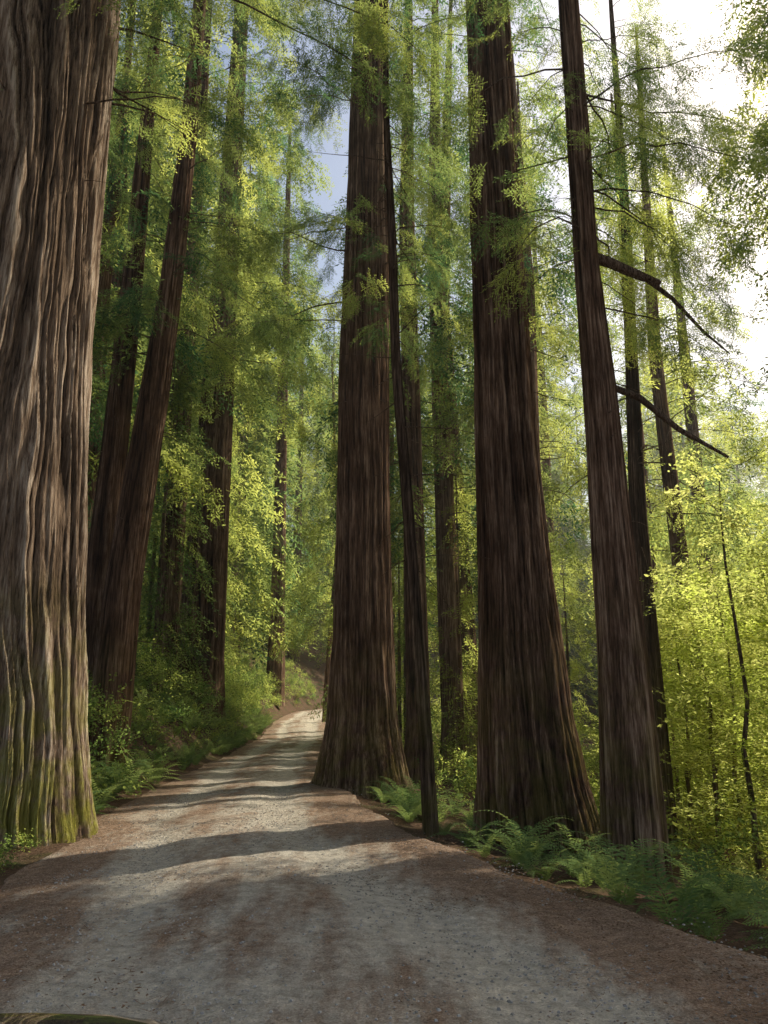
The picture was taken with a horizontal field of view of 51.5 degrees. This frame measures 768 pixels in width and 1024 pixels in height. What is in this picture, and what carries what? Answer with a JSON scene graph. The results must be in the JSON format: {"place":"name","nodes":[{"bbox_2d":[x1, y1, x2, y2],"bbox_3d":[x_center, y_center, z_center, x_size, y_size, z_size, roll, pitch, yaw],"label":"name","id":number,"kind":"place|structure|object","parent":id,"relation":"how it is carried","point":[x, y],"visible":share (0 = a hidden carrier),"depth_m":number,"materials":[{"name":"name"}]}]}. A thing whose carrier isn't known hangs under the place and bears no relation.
{"place":"outdoors","nodes":[
{"label":"outdoors","id":0,"kind":"place"},
{"bbox_2d":[0,702,767,1023],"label":"dirt road","id":1,"kind":"structure","parent":0,"point":[353,959],"depth_m":6.20,"materials":[{"name":"grey gravel"}]},
{"bbox_2d":[0,1012,166,1023],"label":"parked car","id":2,"kind":"object","parent":1,"relation":"on","point":[44,1018],"visible":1,"depth_m":1.92,"materials":[{"name":"grey paint"}]},
{"bbox_2d":[0,548,767,958],"bbox_3d":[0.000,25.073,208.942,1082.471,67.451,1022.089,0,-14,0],"label":"ground","id":3,"kind":"structure","parent":0,"point":[736,930],"depth_m":16.78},
{"bbox_2d":[0,828,45,875],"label":"verge plants","id":4,"kind":"object","parent":3,"relation":"on","point":[22,838],"visible":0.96,"depth_m":9.61,"materials":[{"name":"green plant"}]},
{"bbox_2d":[88,324,152,536],"bbox_3d":[-11.272,-10.996,25.051,9.194,31.141,8.060,7,-16,-25],"label":"redwood tree","id":5,"kind":"object","parent":3,"relation":"on","point":[93,430],"visible":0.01,"depth_m":24.59,"materials":[{"name":"green plant"}]},
{"bbox_2d":[105,0,230,500],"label":"redwood tree","id":6,"kind":"object","parent":3,"relation":"on","point":[118,281],"visible":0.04,"depth_m":33.07,"materials":[{"name":"green plant"}]},
{"bbox_2d":[85,0,255,702],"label":"redwood tree","id":7,"kind":"object","parent":3,"relation":"on","point":[116,420],"visible":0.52,"depth_m":20.07,"materials":[{"name":"green plant"}]},
{"bbox_2d":[87,1,256,551],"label":"redwood tree","id":8,"kind":"object","parent":3,"relation":"on","point":[105,279],"visible":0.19,"depth_m":26.56,"materials":[{"name":"green plant"}]},
{"bbox_2d":[90,637,283,815],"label":"bank ferns","id":9,"kind":"object","parent":3,"relation":"on","point":[226,746],"visible":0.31,"depth_m":23.13,"materials":[{"name":"green plant"}]},
{"bbox_2d":[88,0,308,776],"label":"redwood tree","id":10,"kind":"object","parent":3,"relation":"on","point":[116,645],"visible":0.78,"depth_m":19.06,"materials":[{"name":"green plant"}]},
{"bbox_2d":[107,0,292,701],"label":"redwood tree","id":11,"kind":"object","parent":3,"relation":"on","point":[172,597],"visible":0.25,"depth_m":34.61,"materials":[{"name":"green plant"}]},
{"bbox_2d":[87,608,321,809],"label":"bank shrubs","id":12,"kind":"object","parent":3,"relation":"on","point":[232,684],"visible":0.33,"depth_m":26.28,"materials":[{"name":"green plant"}]},
{"bbox_2d":[116,0,341,727],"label":"redwood tree","id":13,"kind":"object","parent":3,"relation":"on","point":[219,431],"visible":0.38,"depth_m":36.71,"materials":[{"name":"green plant"}]},
{"bbox_2d":[0,0,470,848],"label":"redwood tree","id":14,"kind":"object","parent":3,"relation":"on","point":[58,60],"visible":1,"depth_m":11.95,"materials":[{"name":"green plant"}]},
{"bbox_2d":[232,108,338,705],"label":"redwood tree","id":15,"kind":"object","parent":3,"relation":"on","point":[275,667],"visible":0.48,"depth_m":63.11,"materials":[{"name":"green plant"}]},
{"bbox_2d":[269,356,338,721],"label":"redwood tree","id":16,"kind":"object","parent":3,"relation":"on","point":[305,590],"visible":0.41,"depth_m":51.95,"materials":[{"name":"green plant"}]},
{"bbox_2d":[193,0,472,802],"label":"redwood tree","id":17,"kind":"object","parent":3,"relation":"on","point":[361,746],"visible":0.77,"depth_m":20.24,"materials":[{"name":"green plant"}]},
{"bbox_2d":[292,150,463,654],"bbox_3d":[0.342,-5.449,40.256,7.933,34.549,7.860,-10,-17,35],"label":"redwood tree","id":18,"kind":"object","parent":3,"relation":"on","point":[310,539],"visible":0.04,"depth_m":38.34,"materials":[{"name":"green plant"}]},
{"bbox_2d":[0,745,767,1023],"bbox_3d":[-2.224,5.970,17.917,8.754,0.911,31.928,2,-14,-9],"label":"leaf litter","id":19,"kind":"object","parent":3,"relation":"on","point":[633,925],"visible":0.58,"depth_m":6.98,"materials":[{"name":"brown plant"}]},
{"bbox_2d":[298,0,475,784],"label":"redwood tree","id":20,"kind":"object","parent":3,"relation":"on","point":[413,414],"visible":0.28,"depth_m":27.29,"materials":[{"name":"green plant"}]},
{"bbox_2d":[308,0,494,838],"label":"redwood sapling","id":21,"kind":"object","parent":3,"relation":"on","point":[430,821],"visible":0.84,"depth_m":12.96,"materials":[{"name":"brown plant"}]},
{"bbox_2d":[389,0,477,771],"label":"redwood tree","id":22,"kind":"object","parent":3,"relation":"on","point":[470,631],"visible":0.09,"depth_m":34.90,"materials":[{"name":"green plant"}]},
{"bbox_2d":[103,12,767,786],"label":"background forest","id":23,"kind":"object","parent":3,"relation":"on","point":[251,560],"visible":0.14,"depth_m":57.23,"materials":[{"name":"green plant"}]},
{"bbox_2d":[395,145,475,591],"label":"redwood tree","id":24,"kind":"object","parent":3,"relation":"on","point":[460,359],"visible":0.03,"depth_m":53.88,"materials":[{"name":"green plant"}]},
{"bbox_2d":[323,0,554,781],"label":"redwood tree","id":25,"kind":"object","parent":3,"relation":"on","point":[449,591],"visible":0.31,"depth_m":30.13,"materials":[{"name":"green plant"}]},
{"bbox_2d":[285,0,653,869],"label":"redwood tree","id":26,"kind":"object","parent":3,"relation":"on","point":[531,768],"visible":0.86,"depth_m":13.82,"materials":[{"name":"brown plant"}]},
{"bbox_2d":[425,62,590,578],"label":"redwood tree","id":27,"kind":"object","parent":3,"relation":"on","point":[548,353],"visible":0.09,"depth_m":43.15,"materials":[{"name":"green plant"}]},
{"bbox_2d":[394,0,654,672],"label":"redwood tree","id":28,"kind":"object","parent":3,"relation":"on","point":[557,139],"visible":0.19,"depth_m":29.58,"materials":[{"name":"green plant"}]},
{"bbox_2d":[470,110,594,622],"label":"redwood tree","id":29,"kind":"object","parent":3,"relation":"on","point":[551,387],"visible":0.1,"depth_m":49.68,"materials":[{"name":"green plant"}]},
{"bbox_2d":[458,81,651,668],"bbox_3d":[6.243,-4.656,33.002,6.327,31.597,7.160,8,-16,-28],"label":"redwood tree","id":30,"kind":"object","parent":3,"relation":"on","point":[576,469],"visible":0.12,"depth_m":33.21,"materials":[{"name":"green plant"}]},
{"bbox_2d":[527,138,595,639],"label":"redwood tree","id":31,"kind":"object","parent":3,"relation":"on","point":[548,462],"visible":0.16,"depth_m":55.08,"materials":[{"name":"green plant"}]},
{"bbox_2d":[361,776,767,950],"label":"sword ferns","id":32,"kind":"object","parent":3,"relation":"on","point":[526,853],"visible":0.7,"depth_m":9.35,"materials":[{"name":"green plant"}]},
{"bbox_2d":[391,0,767,890],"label":"redwood tree","id":33,"kind":"object","parent":3,"relation":"on","point":[631,788],"visible":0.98,"depth_m":13.12,"materials":[{"name":"green plant"}]},
{"bbox_2d":[401,703,767,889],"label":"undergrowth","id":34,"kind":"object","parent":3,"relation":"on","point":[470,775],"visible":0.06,"depth_m":18.91,"materials":[{"name":"green plant"}]},
{"bbox_2d":[546,190,689,665],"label":"redwood tree","id":35,"kind":"object","parent":3,"relation":"on","point":[578,383],"visible":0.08,"depth_m":48.14,"materials":[{"name":"green plant"}]},
{"bbox_2d":[540,0,767,854],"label":"redwood tree","id":36,"kind":"object","parent":3,"relation":"on","point":[637,490],"visible":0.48,"depth_m":18.63,"materials":[{"name":"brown plant"}]},
{"bbox_2d":[544,94,767,794],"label":"redwood tree","id":37,"kind":"object","parent":3,"relation":"on","point":[643,433],"visible":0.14,"depth_m":35.80,"materials":[{"name":"green plant"}]},
{"bbox_2d":[550,30,767,831],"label":"redwood tree","id":38,"kind":"object","parent":3,"relation":"on","point":[680,548],"visible":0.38,"depth_m":26.96,"materials":[{"name":"green plant"}]},
{"bbox_2d":[580,440,767,891],"label":"riverside thicket","id":39,"kind":"object","parent":3,"relation":"on","point":[725,683],"visible":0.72,"depth_m":17.32,"materials":[{"name":"green plant"}]},
{"bbox_2d":[628,119,767,803],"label":"redwood tree","id":40,"kind":"object","parent":3,"relation":"on","point":[693,425],"visible":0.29,"depth_m":39.92,"materials":[{"name":"green plant"}]},
{"bbox_2d":[678,846,767,925],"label":"riverside brambles","id":41,"kind":"object","parent":3,"relation":"on","point":[743,864],"visible":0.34,"depth_m":11.50,"materials":[{"name":"green plant"}]},
{"bbox_2d":[683,0,767,323],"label":"redwood tree","id":42,"kind":"object","parent":3,"relation":"on","point":[755,22],"visible":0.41,"depth_m":20.04,"materials":[{"name":"green plant"}]},
{"bbox_2d":[701,0,767,469],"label":"redwood tree","id":43,"kind":"object","parent":3,"relation":"on","point":[764,27],"visible":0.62,"depth_m":17.02,"materials":[{"name":"green plant"}]},
{"bbox_2d":[745,31,767,260],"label":"redwood tree","id":44,"kind":"object","parent":3,"relation":"on","point":[764,228],"visible":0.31,"depth_m":21.45,"materials":[{"name":"green plant"}]},
{"bbox_2d":[115,0,767,575],"label":"sky","id":45,"kind":"structure","parent":0,"point":[697,11],"materials":[{"name":"white"}]}
]}

